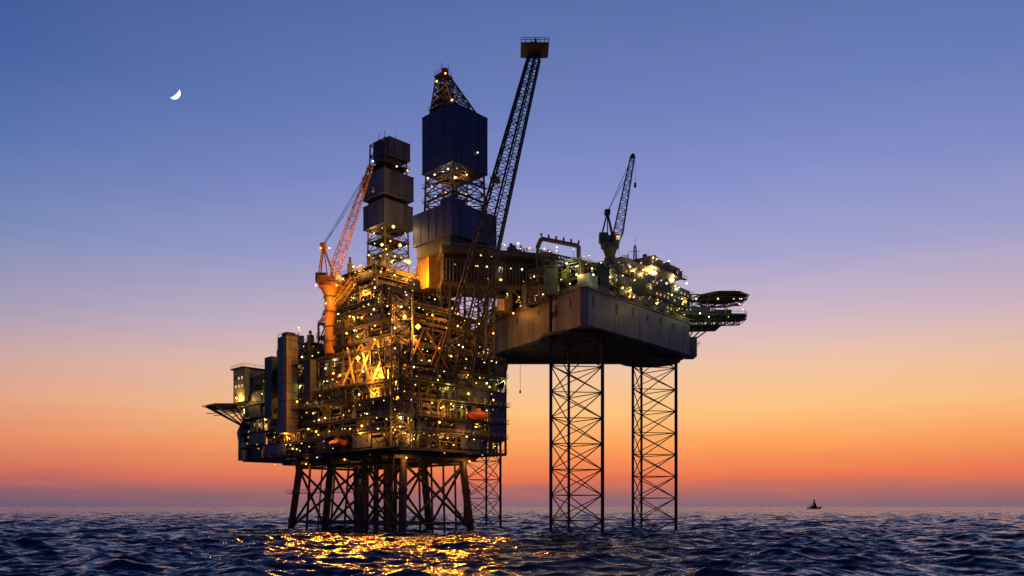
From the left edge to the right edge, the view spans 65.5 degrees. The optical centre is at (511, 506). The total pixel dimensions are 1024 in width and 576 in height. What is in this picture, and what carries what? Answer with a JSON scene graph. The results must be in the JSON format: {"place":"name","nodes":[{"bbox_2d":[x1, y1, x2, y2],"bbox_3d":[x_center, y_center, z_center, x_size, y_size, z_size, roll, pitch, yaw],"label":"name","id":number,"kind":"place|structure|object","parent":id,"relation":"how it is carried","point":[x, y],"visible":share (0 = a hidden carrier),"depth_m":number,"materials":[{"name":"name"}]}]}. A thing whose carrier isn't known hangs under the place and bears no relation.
{"place":"outdoors","nodes":[
{"label":"outdoors","id":0,"kind":"place"},
{"bbox_2d":[0,507,1023,575],"bbox_3d":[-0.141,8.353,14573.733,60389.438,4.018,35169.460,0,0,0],"label":"water","id":1,"kind":"structure","parent":0,"point":[524,541],"depth_m":176.25,"materials":[{"name":"blue liquid"}]},
{"bbox_2d":[202,225,509,533],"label":"oil platform","id":2,"kind":"structure","parent":1,"relation":"in","point":[375,394],"depth_m":262.58,"materials":[{"name":"metal"}]},
{"bbox_2d":[315,164,373,354],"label":"pedestal crane","id":3,"kind":"object","parent":2,"relation":"on","point":[330,286],"visible":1,"depth_m":267.83,"materials":[{"name":"metal"}]},
{"bbox_2d":[362,136,413,272],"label":"drilling derrick","id":4,"kind":"object","parent":2,"relation":"on","point":[389,199],"visible":0.84,"depth_m":286.55,"materials":[{"name":"metal"}]},
{"bbox_2d":[413,68,496,297],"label":"drilling derrick","id":5,"kind":"object","parent":2,"relation":"on","point":[454,146],"visible":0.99,"depth_m":270.03,"materials":[{"name":"metal"}]},
{"bbox_2d":[434,37,548,383],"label":"flare boom","id":6,"kind":"object","parent":2,"relation":"attached to","point":[535,50],"visible":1,"depth_m":243.45,"materials":[{"name":"metal"}]},
{"bbox_2d":[434,233,749,532],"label":"jack up rig","id":7,"kind":"object","parent":1,"relation":"in","point":[641,313],"visible":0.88,"depth_m":265.92,"materials":[{"name":"metal"}]},
{"bbox_2d":[599,153,635,266],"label":"pedestal crane","id":8,"kind":"object","parent":7,"relation":"on","point":[609,244],"visible":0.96,"depth_m":260.32,"materials":[{"name":"metal"}]},
{"bbox_2d":[807,499,821,508],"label":"supply ship","id":9,"kind":"object","parent":1,"relation":"on","point":[813,506],"visible":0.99,"depth_m":2995.27},
{"bbox_2d":[0,0,1023,506],"label":"sky","id":10,"kind":"structure","parent":0,"point":[853,169],"materials":[{"name":"blue"}]},
{"bbox_2d":[170,90,180,98],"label":"moon","id":11,"kind":"object","parent":10,"relation":"in","point":[177,95],"visible":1,"depth_m":23940.62,"materials":[{"name":"white"}]}
]}

